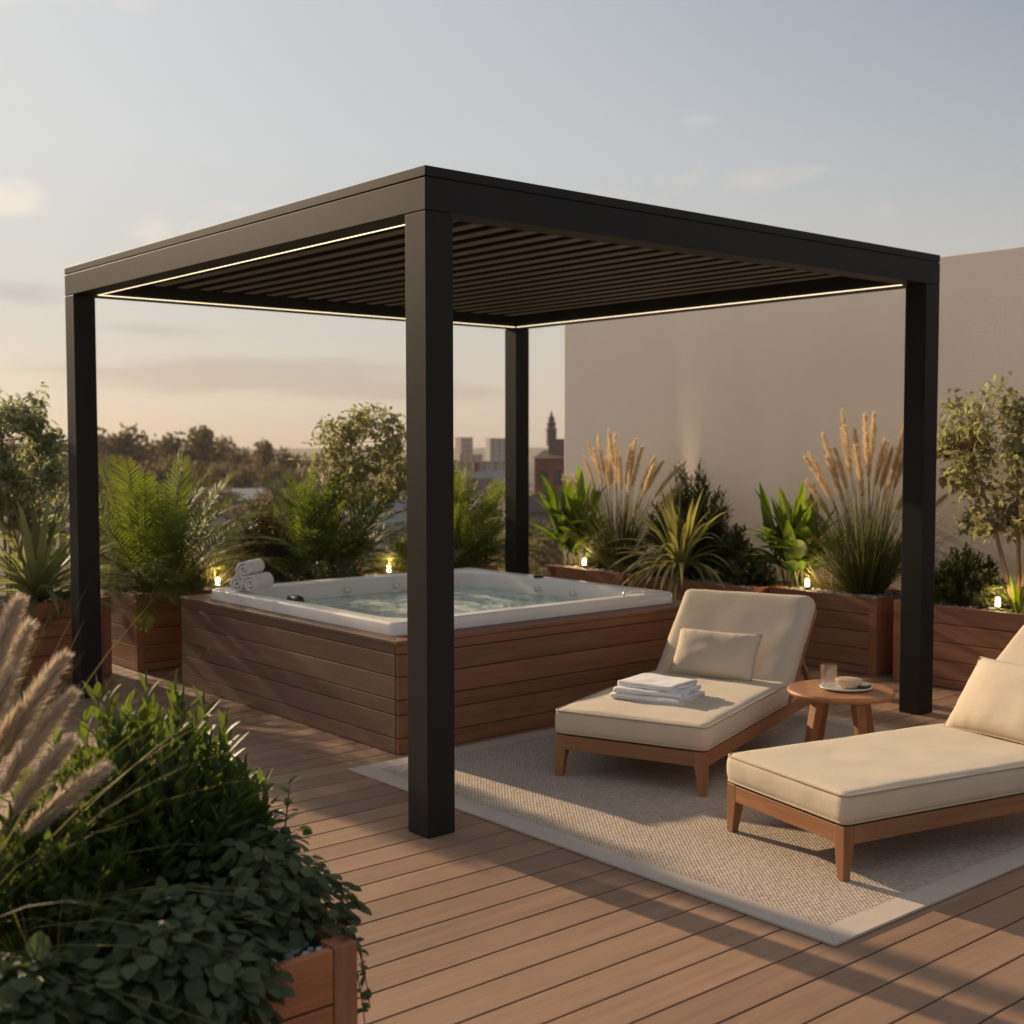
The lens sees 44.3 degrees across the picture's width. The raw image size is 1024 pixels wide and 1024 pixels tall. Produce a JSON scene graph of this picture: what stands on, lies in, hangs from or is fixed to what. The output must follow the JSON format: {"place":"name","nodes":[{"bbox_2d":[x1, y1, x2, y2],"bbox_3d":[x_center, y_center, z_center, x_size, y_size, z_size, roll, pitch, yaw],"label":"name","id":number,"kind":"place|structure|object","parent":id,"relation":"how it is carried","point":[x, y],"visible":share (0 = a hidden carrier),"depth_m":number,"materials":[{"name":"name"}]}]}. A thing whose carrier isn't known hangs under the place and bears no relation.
{"place":"outdoors","nodes":[
{"label":"outdoors","id":0,"kind":"place"},
{"bbox_2d":[99,477,146,586],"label":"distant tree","id":1,"kind":"object","parent":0,"point":[103,506],"visible":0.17,"depth_m":94.88,"materials":[{"name":"green plant"}]},
{"bbox_2d":[168,487,219,566],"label":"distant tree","id":2,"kind":"object","parent":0,"point":[201,499],"visible":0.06,"depth_m":92.92,"materials":[{"name":"green plant"}]},
{"bbox_2d":[181,491,230,566],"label":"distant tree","id":3,"kind":"object","parent":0,"point":[218,502],"visible":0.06,"depth_m":96.92,"materials":[{"name":"green plant"}]},
{"bbox_2d":[208,479,263,510],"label":"house","id":4,"kind":"structure","parent":0,"point":[251,492],"depth_m":116.37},
{"bbox_2d":[0,448,547,594],"bbox_3d":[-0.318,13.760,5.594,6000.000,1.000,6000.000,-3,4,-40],"label":"ground","id":5,"kind":"structure","parent":0,"point":[533,452],"depth_m":1057.39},
{"bbox_2d":[1,433,46,544],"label":"distant tree","id":6,"kind":"object","parent":5,"relation":"on","point":[11,444],"visible":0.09,"depth_m":138.74,"materials":[{"name":"green plant"}]},
{"bbox_2d":[23,434,69,554],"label":"distant tree","id":7,"kind":"object","parent":5,"relation":"on","point":[64,449],"visible":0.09,"depth_m":140.79,"materials":[{"name":"green plant"}]},
{"bbox_2d":[55,452,115,545],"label":"distant tree","id":8,"kind":"object","parent":5,"relation":"on","point":[102,485],"visible":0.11,"depth_m":122.95,"materials":[{"name":"green plant"}]},
{"bbox_2d":[66,426,118,562],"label":"distant tree","id":9,"kind":"object","parent":5,"relation":"on","point":[102,442],"visible":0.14,"depth_m":141.63,"materials":[{"name":"green plant"}]},
{"bbox_2d":[98,455,141,547],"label":"distant tree","id":10,"kind":"object","parent":5,"relation":"on","point":[111,465],"visible":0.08,"depth_m":121.79,"materials":[{"name":"green plant"}]},
{"bbox_2d":[98,422,161,506],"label":"distant tree","id":11,"kind":"object","parent":5,"relation":"on","point":[126,446],"visible":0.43,"depth_m":142.18,"materials":[{"name":"green plant"}]},
{"bbox_2d":[125,458,168,490],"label":"distant tree","id":12,"kind":"object","parent":5,"relation":"on","point":[149,466],"visible":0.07,"depth_m":120.70,"materials":[{"name":"green plant"}]},
{"bbox_2d":[135,433,174,481],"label":"distant tree","id":13,"kind":"object","parent":5,"relation":"on","point":[155,448],"visible":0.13,"depth_m":143.15,"materials":[{"name":"green plant"}]},
{"bbox_2d":[151,454,205,498],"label":"distant tree","id":14,"kind":"object","parent":5,"relation":"on","point":[166,466],"visible":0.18,"depth_m":119.00,"materials":[{"name":"green plant"}]},
{"bbox_2d":[150,431,214,556],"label":"distant tree","id":15,"kind":"object","parent":5,"relation":"on","point":[177,444],"visible":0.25,"depth_m":144.16,"materials":[{"name":"green plant"}]},
{"bbox_2d":[175,460,217,493],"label":"distant tree","id":16,"kind":"object","parent":5,"relation":"on","point":[201,470],"visible":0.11,"depth_m":124.28,"materials":[{"name":"green plant"}]},
{"bbox_2d":[184,423,225,489],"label":"distant tree","id":17,"kind":"object","parent":5,"relation":"on","point":[206,439],"visible":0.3,"depth_m":144.83,"materials":[{"name":"green plant"}]},
{"bbox_2d":[198,520,246,578],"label":"distant tree","id":18,"kind":"object","parent":5,"relation":"on","point":[222,549],"visible":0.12,"depth_m":83.20,"materials":[{"name":"green plant"}]},
{"bbox_2d":[201,435,243,474],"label":"distant tree","id":19,"kind":"object","parent":5,"relation":"on","point":[224,456],"visible":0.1,"depth_m":147.27,"materials":[{"name":"green plant"}]},
{"bbox_2d":[200,460,246,495],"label":"distant tree","id":20,"kind":"object","parent":5,"relation":"on","point":[217,474],"visible":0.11,"depth_m":126.04,"materials":[{"name":"green plant"}]},
{"bbox_2d":[192,500,255,577],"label":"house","id":21,"kind":"structure","parent":5,"relation":"on","point":[221,519],"depth_m":96.03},
{"bbox_2d":[202,485,247,511],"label":"distant tree","id":22,"kind":"object","parent":5,"relation":"on","point":[229,493],"visible":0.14,"depth_m":105.25,"materials":[{"name":"green plant"}]},
{"bbox_2d":[212,434,252,472],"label":"distant tree","id":23,"kind":"object","parent":5,"relation":"on","point":[239,458],"visible":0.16,"depth_m":155.29,"materials":[{"name":"green plant"}]},
{"bbox_2d":[203,503,266,577],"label":"distant tree","id":24,"kind":"object","parent":5,"relation":"on","point":[233,513],"visible":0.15,"depth_m":89.87,"materials":[{"name":"green plant"}]},
{"bbox_2d":[226,462,271,495],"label":"distant tree","id":25,"kind":"object","parent":5,"relation":"on","point":[241,478],"visible":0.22,"depth_m":122.76,"materials":[{"name":"green plant"}]},
{"bbox_2d":[244,488,274,535],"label":"distant tree","id":26,"kind":"object","parent":5,"relation":"on","point":[254,500],"visible":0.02,"depth_m":101.89,"materials":[{"name":"green plant"}]},
{"bbox_2d":[252,438,282,488],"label":"distant tree","id":27,"kind":"object","parent":5,"relation":"on","point":[266,452],"visible":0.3,"depth_m":156.55,"materials":[{"name":"green plant"}]},
{"bbox_2d":[251,487,291,530],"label":"distant tree","id":28,"kind":"object","parent":5,"relation":"on","point":[270,500],"visible":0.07,"depth_m":95.91,"materials":[{"name":"green plant"}]},
{"bbox_2d":[253,462,297,498],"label":"distant tree","id":29,"kind":"object","parent":5,"relation":"on","point":[273,475],"visible":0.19,"depth_m":129.50,"materials":[{"name":"green plant"}]},
{"bbox_2d":[269,445,306,501],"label":"distant tree","id":30,"kind":"object","parent":5,"relation":"on","point":[283,461],"visible":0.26,"depth_m":162.01,"materials":[{"name":"green plant"}]},
{"bbox_2d":[269,468,316,500],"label":"distant tree","id":31,"kind":"object","parent":5,"relation":"on","point":[299,477],"visible":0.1,"depth_m":128.10,"materials":[{"name":"green plant"}]},
{"bbox_2d":[265,481,347,570],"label":"distant tree","id":32,"kind":"object","parent":5,"relation":"on","point":[304,484],"visible":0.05,"depth_m":93.72,"materials":[{"name":"green plant"}]},
{"bbox_2d":[455,478,498,563],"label":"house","id":33,"kind":"structure","parent":5,"relation":"on","point":[482,483],"depth_m":118.32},
{"bbox_2d":[460,463,504,532],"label":"house","id":34,"kind":"structure","parent":5,"relation":"on","point":[496,474],"depth_m":148.73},
{"bbox_2d":[488,515,562,574],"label":"distant tree","id":35,"kind":"object","parent":5,"relation":"on","point":[532,534],"visible":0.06,"depth_m":69.73,"materials":[{"name":"green plant"}]},
{"bbox_2d":[529,529,562,576],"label":"distant tree","id":36,"kind":"object","parent":5,"relation":"on","point":[553,546],"visible":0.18,"depth_m":65.77,"materials":[{"name":"green plant"}]},
{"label":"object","id":37,"kind":"structure","parent":5,"relation":"on","visible":0},
{"bbox_2d":[564,246,1023,600],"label":"rooftop wall","id":38,"kind":"structure","parent":37,"relation":"on","point":[741,402],"depth_m":9.63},
{"bbox_2d":[299,473,390,569],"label":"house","id":39,"kind":"structure","parent":0,"point":[368,485],"depth_m":109.98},
{"bbox_2d":[345,489,406,568],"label":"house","id":40,"kind":"structure","parent":0,"point":[398,517],"depth_m":91.91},
{"bbox_2d":[455,437,472,459],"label":"tower block","id":41,"kind":"structure","parent":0,"point":[463,445],"depth_m":614.38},
{"bbox_2d":[457,454,482,460],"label":"tower block","id":42,"kind":"structure","parent":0,"point":[469,457],"depth_m":594.29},
{"bbox_2d":[454,461,504,474],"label":"tower block","id":43,"kind":"structure","parent":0,"point":[491,465],"depth_m":414.77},
{"bbox_2d":[485,438,504,460],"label":"tower block","id":44,"kind":"structure","parent":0,"point":[495,449],"depth_m":554.12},
{"bbox_2d":[0,0,1023,448],"label":"sky","id":45,"kind":"structure","parent":0,"point":[125,125],"materials":[{"name":"grey"}]},
{"bbox_2d":[497,494,563,566],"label":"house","id":46,"kind":"structure","parent":0,"point":[533,505],"depth_m":92.86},
{"bbox_2d":[532,411,563,493],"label":"brick building","id":47,"kind":"structure","parent":0,"point":[549,464],"depth_m":145.98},
{"bbox_2d":[553,471,561,484],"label":"window","id":48,"kind":"structure","parent":47,"relation":"in","point":[557,475],"depth_m":145.86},
{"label":"terrace slab","id":49,"kind":"structure","parent":0,"visible":0},
{"bbox_2d":[0,663,1023,1023],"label":"deck","id":50,"kind":"structure","parent":49,"relation":"on","point":[472,919],"depth_m":3.98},
{"bbox_2d":[0,591,111,684],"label":"planter","id":51,"kind":"object","parent":50,"relation":"on","point":[49,644],"visible":0.34,"depth_m":8.17,"materials":[{"name":"brown wood"}]},
{"bbox_2d":[0,382,68,602],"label":"ficus tree","id":52,"kind":"object","parent":51,"relation":"on","point":[43,477],"visible":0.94,"depth_m":8.25,"materials":[{"name":"green plant"}]},
{"bbox_2d":[0,486,135,620],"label":"strap leaf plant","id":53,"kind":"object","parent":51,"relation":"in","point":[34,572],"visible":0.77,"depth_m":8.16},
{"bbox_2d":[102,578,308,671],"bbox_3d":[-2.193,0.785,9.164,1.385,0.523,0.585,-3,4,-40],"label":"planter","id":54,"kind":"object","parent":50,"relation":"on","point":[158,645],"visible":0.21,"depth_m":8.63,"materials":[{"name":"brown wood"}]},
{"bbox_2d":[38,444,290,633],"bbox_3d":[-2.510,0.201,8.833,1.906,1.372,1.916,-3,4,-40],"label":"palm plant","id":55,"kind":"object","parent":54,"relation":"in","point":[159,545],"visible":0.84,"depth_m":8.65,"materials":[{"name":"green plant"}]},
{"bbox_2d":[172,561,215,590],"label":"filler shrub","id":56,"kind":"object","parent":54,"relation":"on","point":[205,577],"visible":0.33,"depth_m":8.89,"materials":[{"name":"green plant"}]},
{"bbox_2d":[179,537,263,588],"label":"grass tuft","id":57,"kind":"object","parent":54,"relation":"in","point":[223,573],"visible":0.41,"depth_m":9.07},
{"bbox_2d":[232,496,296,580],"bbox_3d":[-1.820,0.213,9.258,0.524,0.663,0.332,-3,4,-40],"label":"bronze shrub","id":58,"kind":"object","parent":54,"relation":"on","point":[262,523],"visible":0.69,"depth_m":9.22,"materials":[{"name":"green plant"}]},
{"bbox_2d":[89,916,357,1023],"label":"planter","id":59,"kind":"object","parent":50,"relation":"on","point":[324,984],"visible":0.07,"depth_m":2.54,"materials":[{"name":"brown wood"}]},
{"bbox_2d":[0,798,157,959],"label":"laurel shrub","id":60,"kind":"object","parent":59,"relation":"in","point":[51,881],"visible":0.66,"depth_m":2.43,"materials":[{"name":"green plant"}]},
{"bbox_2d":[0,856,157,992],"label":"grass tuft","id":61,"kind":"object","parent":59,"relation":"in","point":[24,938],"visible":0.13,"depth_m":2.37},
{"bbox_2d":[0,931,165,1023],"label":"ground cover","id":62,"kind":"object","parent":59,"relation":"in","point":[44,973],"visible":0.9,"depth_m":2.15,"materials":[{"name":"green plant"}]},
{"bbox_2d":[0,668,286,896],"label":"laurel shrub","id":63,"kind":"object","parent":59,"relation":"in","point":[221,810],"visible":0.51,"depth_m":2.71,"materials":[{"name":"green plant"}]},
{"bbox_2d":[63,876,295,1023],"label":"ground cover","id":64,"kind":"object","parent":59,"relation":"in","point":[192,986],"visible":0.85,"depth_m":2.33,"materials":[{"name":"green plant"}]},
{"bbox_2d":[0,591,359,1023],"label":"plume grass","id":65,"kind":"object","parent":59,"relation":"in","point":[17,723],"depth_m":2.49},
{"bbox_2d":[137,823,371,1023],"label":"ground cover","id":66,"kind":"object","parent":59,"relation":"in","point":[285,871],"visible":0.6,"depth_m":2.65,"materials":[{"name":"green plant"}]},
{"bbox_2d":[244,775,306,838],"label":"sprig","id":67,"kind":"object","parent":66,"relation":"on","point":[288,801],"visible":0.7,"depth_m":2.87,"materials":[{"name":"green plant"}]},
{"bbox_2d":[290,564,497,579],"bbox_3d":[-0.974,0.728,10.194,1.750,0.523,0.580,-3,4,-40],"label":"planter","id":68,"kind":"object","parent":50,"relation":"on","point":[491,567],"visible":0.06,"depth_m":10.35,"materials":[{"name":"brown wood"}]},
{"bbox_2d":[189,464,406,582],"bbox_3d":[-1.543,0.333,9.764,2.019,1.417,1.953,-3,4,-40],"label":"fern bush","id":69,"kind":"object","parent":68,"relation":"in","point":[313,528],"visible":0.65,"depth_m":9.55,"materials":[{"name":"green plant"}]},
{"bbox_2d":[287,402,406,572],"bbox_3d":[-1.137,-0.192,10.110,0.873,1.381,1.155,1,3,19],"label":"olive tree","id":70,"kind":"object","parent":68,"relation":"on","point":[350,431],"visible":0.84,"depth_m":9.92,"materials":[{"name":"green plant"}]},
{"bbox_2d":[358,528,406,574],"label":"grass tuft","id":71,"kind":"object","parent":68,"relation":"in","point":[384,563],"visible":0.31,"depth_m":9.96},
{"bbox_2d":[385,529,406,569],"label":"filler shrub","id":72,"kind":"object","parent":68,"relation":"in","point":[400,547],"visible":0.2,"depth_m":10.07,"materials":[{"name":"green plant"}]},
{"bbox_2d":[367,459,564,574],"bbox_3d":[-0.388,0.212,10.604,2.088,1.320,1.738,-3,4,-40],"label":"fern bush","id":73,"kind":"object","parent":68,"relation":"in","point":[465,532],"visible":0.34,"depth_m":10.37,"materials":[{"name":"green plant"}]},
{"bbox_2d":[470,491,498,563],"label":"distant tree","id":74,"kind":"object","parent":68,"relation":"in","point":[481,499],"visible":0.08,"depth_m":115.14,"materials":[{"name":"green plant"}]},
{"bbox_2d":[179,568,681,754],"bbox_3d":[-0.475,0.780,7.857,2.276,0.672,2.421,-3,4,-40],"label":"hot tub","id":75,"kind":"object","parent":50,"relation":"on","point":[530,652],"visible":0.8,"depth_m":7.01,"materials":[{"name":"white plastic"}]},
{"bbox_2d":[230,574,244,590],"bbox_3d":[-1.659,0.426,7.773,0.098,0.109,0.162,1,3,18],"label":"rolled towel","id":76,"kind":"object","parent":75,"relation":"on","point":[235,584],"visible":0.47,"depth_m":7.70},
{"bbox_2d":[241,572,273,590],"bbox_3d":[-1.567,0.428,7.746,0.109,0.099,0.222,1,3,17],"label":"rolled towel","id":77,"kind":"object","parent":75,"relation":"on","point":[258,581],"visible":1,"depth_m":7.67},
{"bbox_2d":[235,559,264,578],"bbox_3d":[-1.615,0.350,7.761,0.094,0.106,0.212,1,3,15],"label":"rolled towel","id":78,"kind":"object","parent":77,"relation":"on","point":[243,569],"visible":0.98,"depth_m":7.68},
{"bbox_2d":[64,165,939,838],"bbox_3d":[-0.141,-0.160,7.396,3.585,2.598,3.668,-3,4,-40],"label":"pergola","id":79,"kind":"object","parent":50,"relation":"on","point":[430,255],"visible":0.98,"depth_m":6.74,"materials":[{"name":"metal"}]},
{"bbox_2d":[547,562,662,585],"bbox_3d":[0.792,0.714,10.426,0.550,0.523,0.900,-3,4,-40],"label":"planter","id":80,"kind":"object","parent":50,"relation":"on","point":[578,573],"visible":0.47,"depth_m":10.24,"materials":[{"name":"brown wood"}]},
{"bbox_2d":[529,463,612,567],"bbox_3d":[0.539,0.029,10.620,0.781,0.877,0.764,-3,4,-40],"label":"broad leaf plant","id":81,"kind":"object","parent":80,"relation":"on","point":[554,506],"visible":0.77,"depth_m":10.57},
{"bbox_2d":[585,545,605,569],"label":"filler shrub","id":82,"kind":"object","parent":80,"relation":"on","point":[592,561],"visible":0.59,"depth_m":10.44,"materials":[{"name":"green plant"}]},
{"bbox_2d":[535,428,685,570],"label":"plume grass","id":83,"kind":"object","parent":80,"relation":"in","point":[625,534],"depth_m":10.25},
{"bbox_2d":[597,530,660,576],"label":"grass tuft","id":84,"kind":"object","parent":80,"relation":"in","point":[624,566],"visible":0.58,"depth_m":10.01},
{"bbox_2d":[348,711,1023,946],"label":"rug","id":85,"kind":"object","parent":50,"relation":"on","point":[662,823],"visible":0.66,"depth_m":4.90,"materials":[{"name":"fabric"}]},
{"bbox_2d":[554,589,816,796],"bbox_3d":[0.969,0.831,6.405,0.756,0.708,1.831,2,4,30],"label":"sun lounger","id":86,"kind":"object","parent":85,"relation":"on","point":[721,718],"visible":0.79,"depth_m":5.98,"materials":[{"name":"fabric"}]},
{"bbox_2d":[610,689,704,705],"bbox_3d":[0.699,0.874,6.038,0.367,0.033,0.312,2,4,33],"label":"folded towel","id":87,"kind":"object","parent":86,"relation":"on","point":[674,701],"visible":0.39,"depth_m":5.91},
{"bbox_2d":[613,683,701,698],"bbox_3d":[0.700,0.847,6.044,0.346,0.032,0.298,2,4,28],"label":"folded towel","id":88,"kind":"object","parent":87,"relation":"on","point":[675,694],"visible":0.55,"depth_m":5.93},
{"bbox_2d":[618,673,697,691],"bbox_3d":[0.701,0.821,6.063,0.296,0.031,0.264,2,4,39],"label":"folded towel","id":89,"kind":"object","parent":88,"relation":"on","point":[664,683],"visible":1,"depth_m":6.02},
{"bbox_2d":[668,626,762,681],"bbox_3d":[1.065,0.745,6.600,0.465,0.276,0.114,3,-29,30],"label":"pillow","id":90,"kind":"object","parent":86,"relation":"on","point":[718,654],"visible":1,"depth_m":6.55,"materials":[{"name":"beige fabric"}]},
{"bbox_2d":[787,679,895,742],"bbox_3d":[1.548,1.021,5.933,0.496,0.379,0.496,-3,4,-40],"label":"side table","id":91,"kind":"object","parent":85,"relation":"on","point":[818,696],"visible":0.73,"depth_m":5.84,"materials":[{"name":"brown wood"}]},
{"bbox_2d":[819,682,872,691],"bbox_3d":[1.568,0.824,5.902,0.250,0.016,0.200,0,3,0],"label":"tray","id":92,"kind":"object","parent":91,"relation":"on","point":[833,686],"visible":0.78,"depth_m":5.87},
{"bbox_2d":[835,676,862,688],"bbox_3d":[1.578,0.803,5.891,0.124,0.044,0.124,-3,4,-40],"label":"bowl","id":93,"kind":"object","parent":92,"relation":"on","point":[845,682],"visible":1,"depth_m":5.86,"materials":[{"name":"beige ceramic"}]},
{"bbox_2d":[726,625,1023,880],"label":"sun lounger","id":94,"kind":"object","parent":85,"relation":"on","point":[845,794],"visible":0.89,"depth_m":4.71,"materials":[{"name":"fabric"}]},
{"bbox_2d":[943,656,1023,743],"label":"pillow","id":95,"kind":"object","parent":94,"relation":"on","point":[990,701],"visible":1,"depth_m":5.25,"materials":[{"name":"beige fabric"}]},
{"bbox_2d":[627,571,794,600],"bbox_3d":[1.517,0.760,9.568,0.550,0.523,1.250,-3,4,-40],"label":"planter","id":96,"kind":"object","parent":50,"relation":"on","point":[691,583],"visible":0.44,"depth_m":9.40,"materials":[{"name":"brown wood"}]},
{"bbox_2d":[601,481,758,599],"bbox_3d":[1.288,0.312,9.676,1.327,1.112,1.272,-3,4,-40],"label":"striped strap plant","id":97,"kind":"object","parent":96,"relation":"in","point":[679,554],"visible":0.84,"depth_m":9.55,"materials":[{"name":"green plant"}]},
{"bbox_2d":[641,458,735,576],"bbox_3d":[1.418,0.028,9.926,0.590,0.954,0.992,-3,4,-40],"label":"dark shrub","id":98,"kind":"object","parent":96,"relation":"on","point":[716,528],"visible":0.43,"depth_m":9.79,"materials":[{"name":"green plant"}]},
{"bbox_2d":[706,523,758,575],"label":"round shrub","id":99,"kind":"object","parent":96,"relation":"on","point":[736,543],"visible":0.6,"depth_m":9.46,"materials":[{"name":"green plant"}]},
{"bbox_2d":[714,547,780,586],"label":"round shrub","id":100,"kind":"object","parent":96,"relation":"on","point":[755,570],"visible":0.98,"depth_m":9.12,"materials":[{"name":"green plant"}]},
{"bbox_2d":[770,581,900,676],"bbox_3d":[2.330,0.801,8.822,0.550,0.523,0.880,-3,4,-40],"label":"planter","id":101,"kind":"object","parent":50,"relation":"on","point":[850,632],"visible":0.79,"depth_m":8.47,"materials":[{"name":"brown wood"}]},
{"bbox_2d":[744,481,848,587],"bbox_3d":[2.079,0.156,9.128,0.941,0.784,0.867,-3,4,-40],"label":"broad leaf plant","id":102,"kind":"object","parent":101,"relation":"on","point":[793,564],"visible":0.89,"depth_m":9.01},
{"bbox_2d":[781,552,892,590],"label":"grass tuft","id":103,"kind":"object","parent":101,"relation":"on","point":[822,585],"visible":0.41,"depth_m":8.87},
{"bbox_2d":[748,408,969,595],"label":"plume grass","id":104,"kind":"object","parent":101,"relation":"in","point":[859,574],"depth_m":8.56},
{"bbox_2d":[893,596,1023,689],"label":"planter","id":105,"kind":"object","parent":50,"relation":"on","point":[965,638],"visible":0.54,"depth_m":7.84,"materials":[{"name":"brown wood"}]},
{"bbox_2d":[876,544,955,601],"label":"grass tuft","id":106,"kind":"object","parent":105,"relation":"on","point":[935,579],"visible":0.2,"depth_m":8.22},
{"bbox_2d":[934,541,1011,608],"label":"round shrub","id":107,"kind":"object","parent":105,"relation":"on","point":[966,577],"visible":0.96,"depth_m":7.93,"materials":[{"name":"green plant"}]},
{"bbox_2d":[937,370,1023,611],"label":"olive tree","id":108,"kind":"object","parent":105,"relation":"on","point":[959,448],"visible":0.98,"depth_m":7.88,"materials":[{"name":"green plant"}]},
{"bbox_2d":[980,573,1023,613],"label":"strap leaf plant","id":109,"kind":"object","parent":105,"relation":"on","point":[1015,602],"visible":0.97,"depth_m":7.66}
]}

